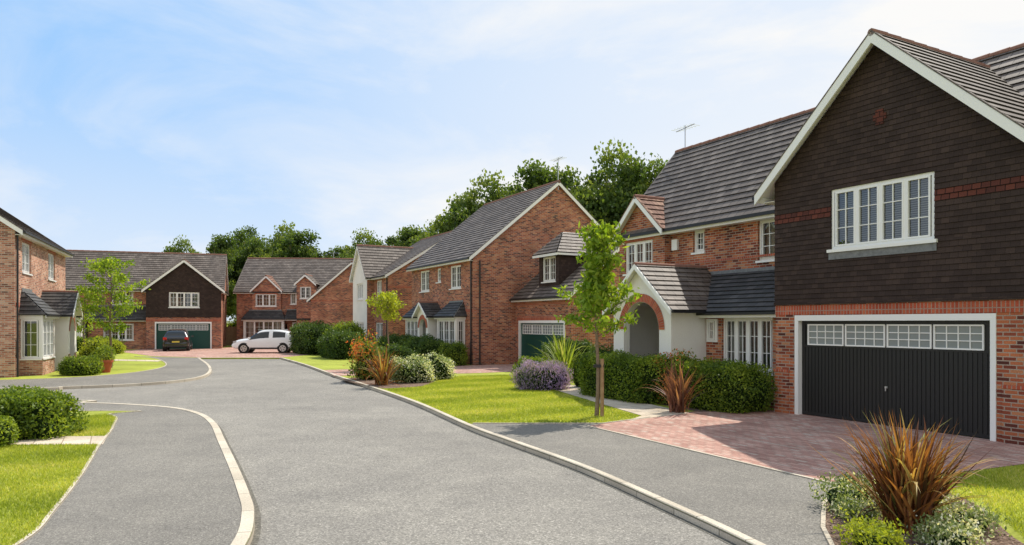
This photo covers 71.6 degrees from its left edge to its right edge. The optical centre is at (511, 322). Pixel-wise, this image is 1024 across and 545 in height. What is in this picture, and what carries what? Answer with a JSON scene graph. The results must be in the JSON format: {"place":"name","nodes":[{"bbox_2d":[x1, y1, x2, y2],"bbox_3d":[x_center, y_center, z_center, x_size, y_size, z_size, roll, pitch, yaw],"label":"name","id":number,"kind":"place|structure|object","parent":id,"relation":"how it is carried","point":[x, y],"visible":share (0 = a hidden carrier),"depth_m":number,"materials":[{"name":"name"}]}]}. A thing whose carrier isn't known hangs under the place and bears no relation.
{"place":"outdoors","nodes":[
{"label":"outdoors","id":0,"kind":"place"},
{"bbox_2d":[0,357,208,387],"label":"pavement","id":1,"kind":"structure","parent":0,"point":[177,368],"depth_m":28.33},
{"bbox_2d":[0,411,253,544],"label":"verge ground","id":2,"kind":"structure","parent":0,"point":[90,413],"depth_m":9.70,"materials":[{"name":"green plant"}]},
{"bbox_2d":[0,415,21,446],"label":"garden shrub","id":3,"kind":"object","parent":2,"relation":"on","point":[9,431],"visible":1,"depth_m":12.56,"materials":[{"name":"green plant"}]},
{"bbox_2d":[0,384,89,440],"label":"box hedge","id":4,"kind":"object","parent":2,"relation":"on","point":[35,412],"visible":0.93,"depth_m":13.43,"materials":[{"name":"green plant"}]},
{"bbox_2d":[9,436,105,444],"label":"garden path","id":5,"kind":"structure","parent":2,"relation":"on","point":[78,439],"depth_m":13.16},
{"bbox_2d":[13,410,141,544],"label":"path edging","id":6,"kind":"object","parent":2,"relation":"on","point":[48,515],"visible":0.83,"depth_m":9.38,"materials":[{"name":"concrete"}]},
{"bbox_2d":[21,401,254,544],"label":"pavement","id":7,"kind":"structure","parent":0,"point":[153,475],"depth_m":9.28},
{"bbox_2d":[124,347,305,357],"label":"driveway","id":8,"kind":"structure","parent":0,"point":[221,352],"depth_m":50.16,"materials":[{"name":"red brick"}]},
{"bbox_2d":[162,329,193,350],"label":"black car","id":9,"kind":"object","parent":8,"relation":"on","point":[176,338],"visible":1,"depth_m":54.23,"materials":[{"name":"black paint"}]},
{"bbox_2d":[232,329,292,352],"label":"white car","id":10,"kind":"object","parent":8,"relation":"on","point":[278,339],"visible":0.81,"depth_m":50.78,"materials":[{"name":"white paint"}]},
{"bbox_2d":[50,359,728,544],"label":"road","id":11,"kind":"structure","parent":0,"point":[323,459],"depth_m":10.58,"materials":[{"name":"grey asphalt"}]},
{"bbox_2d":[0,358,211,389],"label":"kerb","id":12,"kind":"structure","parent":11,"relation":"on","point":[208,373],"depth_m":25.36,"materials":[{"name":"concrete"}]},
{"bbox_2d":[80,400,254,544],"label":"kerb","id":13,"kind":"structure","parent":11,"relation":"on","point":[246,525],"depth_m":9.46,"materials":[{"name":"concrete"}]},
{"bbox_2d":[218,425,260,544],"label":"road channel","id":14,"kind":"object","parent":11,"relation":"on","point":[256,535],"visible":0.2,"depth_m":8.69,"materials":[{"name":"grey concrete"}]},
{"bbox_2d":[281,359,735,544],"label":"road channel","id":15,"kind":"object","parent":11,"relation":"on","point":[672,515],"visible":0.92,"depth_m":10.29,"materials":[{"name":"grey concrete"}]},
{"bbox_2d":[281,358,765,544],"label":"kerb","id":16,"kind":"structure","parent":11,"relation":"on","point":[721,529],"depth_m":10.21,"materials":[{"name":"concrete"}]},
{"bbox_2d":[325,364,517,375],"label":"driveway","id":17,"kind":"structure","parent":0,"point":[481,368],"depth_m":33.09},
{"bbox_2d":[0,345,1023,544],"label":"garden ground","id":18,"kind":"structure","parent":0,"point":[316,361],"depth_m":28.91,"materials":[{"name":"green plant"}]},
{"bbox_2d":[0,221,75,377],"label":"walls","id":19,"kind":"structure","parent":18,"relation":"on","point":[37,282],"depth_m":29.32,"materials":[{"name":"brick"}]},
{"bbox_2d":[16,233,18,376],"bbox_3d":[-19.963,-0.700,28.662,0.076,5.800,0.076,0,0,-23],"label":"downpipe","id":20,"kind":"object","parent":19,"relation":"attached to","point":[17,305],"visible":1,"depth_m":28.63,"materials":[{"name":"black plastic"}]},
{"bbox_2d":[0,208,80,315],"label":"roof","id":21,"kind":"structure","parent":19,"relation":"on","point":[55,302],"depth_m":32.57,"materials":[{"name":"tile"}]},
{"bbox_2d":[0,216,82,318],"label":"trim","id":22,"kind":"structure","parent":19,"relation":"attached to","point":[26,235],"depth_m":31.74,"materials":[{"name":"white paint"}]},
{"bbox_2d":[19,242,76,359],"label":"windows","id":23,"kind":"structure","parent":19,"relation":"attached to","point":[30,339],"depth_m":29.73,"materials":[{"name":"white plastic"}]},
{"bbox_2d":[20,315,76,358],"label":"bay posts","id":24,"kind":"object","parent":19,"relation":"on","point":[41,317],"visible":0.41,"depth_m":29.52,"materials":[{"name":"white plastic"}]},
{"bbox_2d":[68,310,76,356],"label":"porch walls","id":25,"kind":"structure","parent":19,"relation":"attached to","point":[72,325],"depth_m":34.08,"materials":[{"name":"white paint"}]},
{"bbox_2d":[55,353,104,375],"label":"garden shrub","id":26,"kind":"object","parent":18,"relation":"on","point":[79,366],"visible":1,"depth_m":29.39,"materials":[{"name":"green plant"}]},
{"bbox_2d":[70,284,105,345],"bbox_3d":[-22.700,0.081,37.493,1.896,4.244,1.749,0,0,0],"label":"young street tree","id":27,"kind":"object","parent":18,"relation":"on","point":[79,327],"visible":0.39,"depth_m":37.45,"materials":[{"name":"green plant"}]},
{"bbox_2d":[75,335,111,359],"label":"golden shrub","id":28,"kind":"object","parent":18,"relation":"on","point":[88,348],"visible":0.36,"depth_m":32.29,"materials":[{"name":"green plant"}]},
{"bbox_2d":[93,344,115,372],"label":"potted plant","id":29,"kind":"object","parent":18,"relation":"on","point":[103,351],"visible":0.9,"depth_m":31.07,"materials":[{"name":"green plant"}]},
{"bbox_2d":[75,254,150,367],"bbox_3d":[-19.542,-0.567,34.433,3.420,5.540,3.380,0,0,0],"label":"birch tree","id":30,"kind":"object","parent":18,"relation":"on","point":[103,264],"visible":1,"depth_m":34.34,"materials":[{"name":"green plant"}]},
{"bbox_2d":[77,277,226,348],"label":"walls","id":31,"kind":"structure","parent":18,"relation":"on","point":[144,334],"depth_m":58.50,"materials":[{"name":"brick"}]},
{"bbox_2d":[65,250,228,319],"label":"roof","id":32,"kind":"structure","parent":31,"relation":"on","point":[152,266],"depth_m":61.01,"materials":[{"name":"tile"}]},
{"bbox_2d":[65,260,228,320],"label":"trim","id":33,"kind":"structure","parent":31,"relation":"attached to","point":[193,268],"depth_m":58.53,"materials":[{"name":"white plastic"}]},
{"bbox_2d":[103,291,198,340],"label":"windows","id":34,"kind":"structure","parent":31,"relation":"attached to","point":[183,299],"depth_m":58.89,"materials":[{"name":"white plastic"}]},
{"bbox_2d":[146,263,220,316],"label":"tile hanging","id":35,"kind":"object","parent":31,"relation":"attached to","point":[183,277],"visible":1,"depth_m":58.88},
{"bbox_2d":[155,322,211,348],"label":"garage door","id":36,"kind":"structure","parent":31,"relation":"attached to","point":[201,332],"depth_m":59.23,"materials":[{"name":"teal plastic"}]},
{"bbox_2d":[163,234,201,252],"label":"deciduous tree","id":37,"kind":"object","parent":18,"relation":"on","point":[174,249],"visible":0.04,"depth_m":91.27,"materials":[{"name":"green plant"}]},
{"bbox_2d":[206,233,241,316],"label":"deciduous tree","id":38,"kind":"object","parent":18,"relation":"on","point":[219,244],"visible":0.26,"depth_m":75.26,"materials":[{"name":"green plant"}]},
{"bbox_2d":[232,235,270,277],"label":"deciduous tree","id":39,"kind":"object","parent":18,"relation":"on","point":[253,249],"visible":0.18,"depth_m":78.15,"materials":[{"name":"green plant"}]},
{"bbox_2d":[226,225,276,320],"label":"deciduous tree","id":40,"kind":"object","parent":18,"relation":"on","point":[242,234],"visible":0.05,"depth_m":89.31,"materials":[{"name":"green plant"}]},
{"bbox_2d":[262,219,294,257],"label":"deciduous tree","id":41,"kind":"object","parent":18,"relation":"on","point":[279,236],"visible":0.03,"depth_m":95.08,"materials":[{"name":"green plant"}]},
{"bbox_2d":[237,264,352,339],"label":"walls","id":42,"kind":"structure","parent":18,"relation":"on","point":[332,301],"depth_m":65.41,"materials":[{"name":"brick"}]},
{"bbox_2d":[245,287,310,338],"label":"windows","id":43,"kind":"structure","parent":42,"relation":"attached to","point":[252,328],"depth_m":65.58,"materials":[{"name":"white plastic"}]},
{"bbox_2d":[233,263,351,320],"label":"trim","id":44,"kind":"structure","parent":42,"relation":"attached to","point":[296,282],"depth_m":65.25,"materials":[{"name":"white plastic"}]},
{"bbox_2d":[233,257,353,318],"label":"roof","id":45,"kind":"structure","parent":42,"relation":"on","point":[284,274],"depth_m":68.33,"materials":[{"name":"tile"}]},
{"bbox_2d":[265,228,326,257],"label":"deciduous tree","id":46,"kind":"object","parent":18,"relation":"on","point":[292,245],"visible":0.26,"depth_m":88.55,"materials":[{"name":"green plant"}]},
{"bbox_2d":[288,319,332,354],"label":"clipped hedge","id":47,"kind":"object","parent":18,"relation":"on","point":[304,337],"visible":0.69,"depth_m":48.51,"materials":[{"name":"green plant"}]},
{"bbox_2d":[316,328,365,358],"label":"clipped hedge","id":48,"kind":"object","parent":18,"relation":"on","point":[331,344],"visible":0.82,"depth_m":42.51,"materials":[{"name":"green plant"}]},
{"bbox_2d":[321,319,368,349],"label":"garden shrub","id":49,"kind":"object","parent":18,"relation":"on","point":[340,326],"visible":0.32,"depth_m":47.27,"materials":[{"name":"green plant"}]},
{"bbox_2d":[330,228,386,257],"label":"deciduous tree","id":50,"kind":"object","parent":18,"relation":"on","point":[348,252],"visible":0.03,"depth_m":85.53,"materials":[{"name":"green plant"}]},
{"bbox_2d":[365,286,406,347],"bbox_3d":[-5.791,0.266,32.946,2.004,3.873,1.819,0,0,0],"label":"young golden tree","id":51,"kind":"object","parent":18,"relation":"on","point":[390,298],"visible":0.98,"depth_m":32.81,"materials":[{"name":"yellow plant"}]},
{"bbox_2d":[353,255,421,349],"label":"walls","id":52,"kind":"structure","parent":18,"relation":"on","point":[400,280],"depth_m":50.07,"materials":[{"name":"paint"}]},
{"bbox_2d":[356,280,382,340],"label":"windows","id":53,"kind":"structure","parent":52,"relation":"attached to","point":[379,329],"depth_m":51.19,"materials":[{"name":"white plastic"}]},
{"bbox_2d":[349,243,436,282],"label":"trim","id":54,"kind":"structure","parent":52,"relation":"attached to","point":[396,269],"depth_m":49.78,"materials":[{"name":"white plastic"}]},
{"bbox_2d":[349,230,452,280],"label":"roof","id":55,"kind":"structure","parent":52,"relation":"on","point":[377,260],"depth_m":52.69,"materials":[{"name":"tile"}]},
{"bbox_2d":[342,378,432,387],"bbox_3d":[-4.343,2.188,26.370,2.943,0.001,4.969,0,0,-32],"label":"flower bed","id":56,"kind":"object","parent":18,"relation":"on","point":[389,385],"visible":0.58,"depth_m":25.45,"materials":[{"name":"brown soil"}]},
{"bbox_2d":[343,328,389,379],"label":"red leaf shrub","id":57,"kind":"object","parent":56,"relation":"on","point":[364,374],"visible":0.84,"depth_m":27.16,"materials":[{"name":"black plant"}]},
{"bbox_2d":[360,345,407,386],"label":"phormium plant","id":58,"kind":"object","parent":56,"relation":"on","point":[382,375],"visible":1,"depth_m":24.73,"materials":[{"name":"brown plant"}]},
{"bbox_2d":[376,342,416,372],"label":"garden shrub","id":59,"kind":"object","parent":56,"relation":"on","point":[402,350],"visible":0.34,"depth_m":28.03,"materials":[{"name":"green plant"}]},
{"bbox_2d":[389,348,438,382],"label":"flowering shrub","id":60,"kind":"object","parent":56,"relation":"on","point":[414,370],"visible":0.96,"depth_m":25.75,"materials":[{"name":"green plant"}]},
{"bbox_2d":[414,349,457,379],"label":"flowering shrub","id":61,"kind":"object","parent":56,"relation":"on","point":[443,366],"visible":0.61,"depth_m":27.20,"materials":[{"name":"green plant"}]},
{"bbox_2d":[376,331,410,349],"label":"garden shrub","id":62,"kind":"object","parent":18,"relation":"on","point":[400,340],"visible":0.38,"depth_m":40.62,"materials":[{"name":"green plant"}]},
{"bbox_2d":[385,224,424,246],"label":"deciduous tree","id":63,"kind":"object","parent":18,"relation":"on","point":[406,233],"visible":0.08,"depth_m":70.50,"materials":[{"name":"green plant"}]},
{"bbox_2d":[403,333,443,358],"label":"garden shrub","id":64,"kind":"object","parent":18,"relation":"on","point":[423,344],"visible":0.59,"depth_m":36.96,"materials":[{"name":"green plant"}]},
{"bbox_2d":[407,192,471,245],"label":"deciduous tree","id":65,"kind":"object","parent":18,"relation":"on","point":[421,236],"visible":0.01,"depth_m":59.77,"materials":[{"name":"green plant"}]},
{"bbox_2d":[437,340,467,365],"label":"garden shrub","id":66,"kind":"object","parent":18,"relation":"on","point":[456,353],"visible":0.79,"depth_m":35.88,"materials":[{"name":"green plant"}]},
{"bbox_2d":[431,169,512,234],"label":"deciduous tree","id":67,"kind":"object","parent":18,"relation":"on","point":[457,214],"visible":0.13,"depth_m":59.01,"materials":[{"name":"green plant"}]},
{"bbox_2d":[406,186,618,364],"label":"walls","id":68,"kind":"structure","parent":18,"relation":"on","point":[510,267],"depth_m":37.55,"materials":[{"name":"brick"}]},
{"bbox_2d":[470,261,480,364],"bbox_3d":[-1.893,-0.500,36.705,0.544,5.400,0.079,0,0,-1],"label":"downpipe","id":69,"kind":"object","parent":68,"relation":"attached to","point":[471,312],"visible":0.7,"depth_m":36.68,"materials":[{"name":"black plastic"}]},
{"bbox_2d":[407,256,555,344],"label":"windows","id":70,"kind":"structure","parent":68,"relation":"attached to","point":[445,330],"depth_m":38.48,"materials":[{"name":"white plastic"}]},
{"bbox_2d":[401,183,618,319],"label":"trim","id":71,"kind":"structure","parent":68,"relation":"attached to","point":[456,261],"depth_m":37.73,"materials":[{"name":"white plastic"}]},
{"bbox_2d":[402,180,618,316],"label":"roof","id":72,"kind":"structure","parent":68,"relation":"attached to","point":[473,233],"depth_m":39.23,"materials":[{"name":"tile"}]},
{"bbox_2d":[518,320,564,358],"bbox_3d":[1.501,1.050,35.598,0.190,2.300,4.450,0,0,-29],"label":"garage door","id":73,"kind":"structure","parent":68,"relation":"attached to","point":[535,333],"depth_m":36.12,"materials":[{"name":"green metal"}]},
{"bbox_2d":[559,248,587,284],"bbox_3d":[3.216,-2.850,36.321,3.150,2.500,1.850,0,0,-29],"label":"dormer","id":74,"kind":"object","parent":68,"relation":"attached to","point":[568,265],"visible":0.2,"depth_m":34.97,"materials":[{"name":"tile"}]},
{"bbox_2d":[385,374,639,422],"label":"grass","id":75,"kind":"structure","parent":18,"relation":"on","point":[497,381],"depth_m":19.44,"materials":[{"name":"green plant"}]},
{"bbox_2d":[510,354,547,376],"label":"garden shrub","id":76,"kind":"object","parent":18,"relation":"on","point":[520,360],"visible":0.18,"depth_m":27.11,"materials":[{"name":"green plant"}]},
{"bbox_2d":[509,357,573,389],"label":"lavender bush","id":77,"kind":"object","parent":18,"relation":"on","point":[548,375],"visible":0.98,"depth_m":22.93,"materials":[{"name":"purple plant"}]},
{"bbox_2d":[508,158,604,213],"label":"deciduous tree","id":78,"kind":"object","parent":18,"relation":"on","point":[538,176],"visible":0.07,"depth_m":59.56,"materials":[{"name":"green plant"}]},
{"bbox_2d":[533,331,589,381],"bbox_3d":[2.007,1.190,26.394,2.754,2.000,2.629,0,0,34],"label":"phormium plant","id":79,"kind":"object","parent":18,"relation":"on","point":[562,355],"visible":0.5,"depth_m":25.99,"materials":[{"name":"green plant"}]},
{"bbox_2d":[537,335,595,371],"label":"garden shrub","id":80,"kind":"object","parent":18,"relation":"on","point":[585,344],"visible":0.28,"depth_m":27.59,"materials":[{"name":"green plant"}]},
{"bbox_2d":[553,162,616,225],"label":"deciduous tree","id":81,"kind":"object","parent":18,"relation":"on","point":[568,172],"visible":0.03,"depth_m":61.52,"materials":[{"name":"green plant"}]},
{"bbox_2d":[554,219,642,416],"bbox_3d":[1.954,-0.119,16.493,2.058,4.645,2.024,0,0,0],"label":"young street tree","id":82,"kind":"object","parent":18,"relation":"on","point":[598,277],"visible":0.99,"depth_m":16.44,"materials":[{"name":"green plant"}]},
{"bbox_2d":[566,139,654,227],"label":"deciduous tree","id":83,"kind":"object","parent":18,"relation":"on","point":[635,170],"visible":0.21,"depth_m":59.74,"materials":[{"name":"green plant"}]},
{"bbox_2d":[558,385,688,419],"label":"garden path","id":84,"kind":"structure","parent":18,"relation":"on","point":[647,410],"depth_m":18.49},
{"bbox_2d":[575,349,674,403],"bbox_3d":[3.208,1.480,20.546,1.443,1.480,3.988,0,0,-29],"label":"clipped hedge","id":85,"kind":"object","parent":18,"relation":"on","point":[626,375],"visible":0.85,"depth_m":19.70,"materials":[{"name":"green plant"}]},
{"bbox_2d":[594,153,668,224],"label":"deciduous tree","id":86,"kind":"object","parent":18,"relation":"on","point":[658,167],"visible":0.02,"depth_m":59.93,"materials":[{"name":"green plant"}]},
{"bbox_2d":[657,403,708,411],"bbox_3d":[4.634,2.191,20.475,2.224,0.001,5.876,0,0,-21],"label":"flower bed","id":87,"kind":"object","parent":18,"relation":"on","point":[698,410],"visible":0.14,"depth_m":17.87,"materials":[{"name":"brown soil"}]},
{"bbox_2d":[636,356,707,412],"bbox_3d":[3.865,1.500,17.312,2.035,1.380,1.693,0,0,20],"label":"phormium plant","id":88,"kind":"object","parent":87,"relation":"on","point":[676,395],"visible":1,"depth_m":17.23,"materials":[{"name":"brown plant"}]},
{"bbox_2d":[652,348,702,403],"bbox_3d":[4.440,1.445,19.103,1.380,1.551,1.708,0,0,-29],"label":"flowering shrub","id":89,"kind":"object","parent":87,"relation":"on","point":[662,383],"visible":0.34,"depth_m":18.87,"materials":[{"name":"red plant"}]},
{"bbox_2d":[660,355,780,413],"bbox_3d":[5.162,1.545,18.407,1.822,1.350,3.633,0,0,-29],"label":"clipped hedge","id":90,"kind":"object","parent":87,"relation":"on","point":[733,386],"visible":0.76,"depth_m":17.38,"materials":[{"name":"green plant"}]},
{"bbox_2d":[587,426,836,483],"bbox_3d":[2.990,2.200,12.313,0.064,0.040,6.069,0,0,-27],"label":"path edging","id":91,"kind":"object","parent":18,"relation":"on","point":[781,471],"visible":0.6,"depth_m":11.63,"materials":[{"name":"concrete"}]},
{"bbox_2d":[614,206,1023,444],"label":"walls","id":92,"kind":"structure","parent":18,"relation":"on","point":[733,247],"depth_m":17.38,"materials":[{"name":"brick"}]},
{"bbox_2d":[614,272,670,353],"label":"porch walls","id":93,"kind":"structure","parent":92,"relation":"attached to","point":[648,297],"depth_m":20.80,"materials":[{"name":"white paint"}]},
{"bbox_2d":[623,171,937,375],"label":"windows","id":94,"kind":"structure","parent":92,"relation":"attached to","point":[890,216],"depth_m":15.62,"materials":[{"name":"white plastic"}]},
{"bbox_2d":[602,32,1023,317],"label":"trim","id":95,"kind":"structure","parent":92,"relation":"attached to","point":[982,108],"depth_m":16.48,"materials":[{"name":"white plastic"}]},
{"bbox_2d":[606,28,1023,312],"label":"roof","id":96,"kind":"structure","parent":92,"relation":"attached to","point":[723,176],"depth_m":20.86,"materials":[{"name":"tile"}]},
{"bbox_2d":[795,313,995,440],"bbox_3d":[7.925,1.015,15.077,0.210,2.370,4.450,0,0,-29],"label":"garage door","id":97,"kind":"structure","parent":92,"relation":"attached to","point":[933,369],"depth_m":14.79,"materials":[{"name":"black metal"}]},
{"bbox_2d":[774,45,1023,302],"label":"tile hanging","id":98,"kind":"object","parent":92,"relation":"attached to","point":[886,116],"visible":0.79,"depth_m":14.57},
{"bbox_2d":[820,487,835,544],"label":"path edging","id":99,"kind":"object","parent":18,"relation":"on","point":[828,538],"visible":0.64,"depth_m":7.66,"materials":[{"name":"concrete"}]},
{"bbox_2d":[825,493,1023,544],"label":"flower bed","id":100,"kind":"object","parent":18,"relation":"on","point":[828,523],"visible":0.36,"depth_m":7.36,"materials":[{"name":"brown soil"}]},
{"bbox_2d":[801,467,880,510],"bbox_3d":[3.962,1.962,8.328,0.940,0.495,0.769,0,0,0],"label":"ground cover plant","id":101,"kind":"object","parent":100,"relation":"on","point":[831,493],"visible":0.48,"depth_m":8.31,"materials":[{"name":"green plant"}]},
{"bbox_2d":[826,489,882,520],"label":"ground cover plant","id":102,"kind":"object","parent":100,"relation":"on","point":[855,506],"visible":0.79,"depth_m":7.84,"materials":[{"name":"green plant"}]},
{"bbox_2d":[830,502,914,544],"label":"ground cover plant","id":103,"kind":"object","parent":100,"relation":"on","point":[871,534],"visible":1,"depth_m":6.79,"materials":[{"name":"green plant"}]},
{"bbox_2d":[808,408,1001,540],"bbox_3d":[4.229,1.549,7.677,1.741,1.281,1.948,0,0,41],"label":"phormium plant","id":104,"kind":"object","parent":100,"relation":"on","point":[909,483],"visible":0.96,"depth_m":7.43,"materials":[{"name":"brown plant"}]},
{"bbox_2d":[902,506,995,544],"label":"ground cover plant","id":105,"kind":"object","parent":100,"relation":"on","point":[936,534],"visible":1,"depth_m":6.79,"materials":[{"name":"grey plant"}]},
{"bbox_2d":[933,492,1011,536],"bbox_3d":[4.789,1.990,7.507,0.832,0.428,0.710,0,0,8],"label":"ground cover plant","id":106,"kind":"object","parent":100,"relation":"on","point":[972,514],"visible":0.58,"depth_m":7.38,"materials":[{"name":"green plant"}]},
{"bbox_2d":[0,0,1023,321],"label":"sky","id":107,"kind":"structure","parent":0,"point":[126,125],"materials":[{"name":"blue"}]},
{"bbox_2d":[470,424,830,544],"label":"pavement","id":108,"kind":"structure","parent":0,"point":[767,506],"depth_m":9.93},
{"bbox_2d":[590,410,1023,481],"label":"driveway","id":109,"kind":"structure","parent":0,"point":[775,440],"depth_m":13.30,"materials":[{"name":"red brick"}]},
{"bbox_2d":[939,463,1023,536],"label":"grass","id":110,"kind":"structure","parent":0,"point":[1005,484],"depth_m":9.22,"materials":[{"name":"green plant"}]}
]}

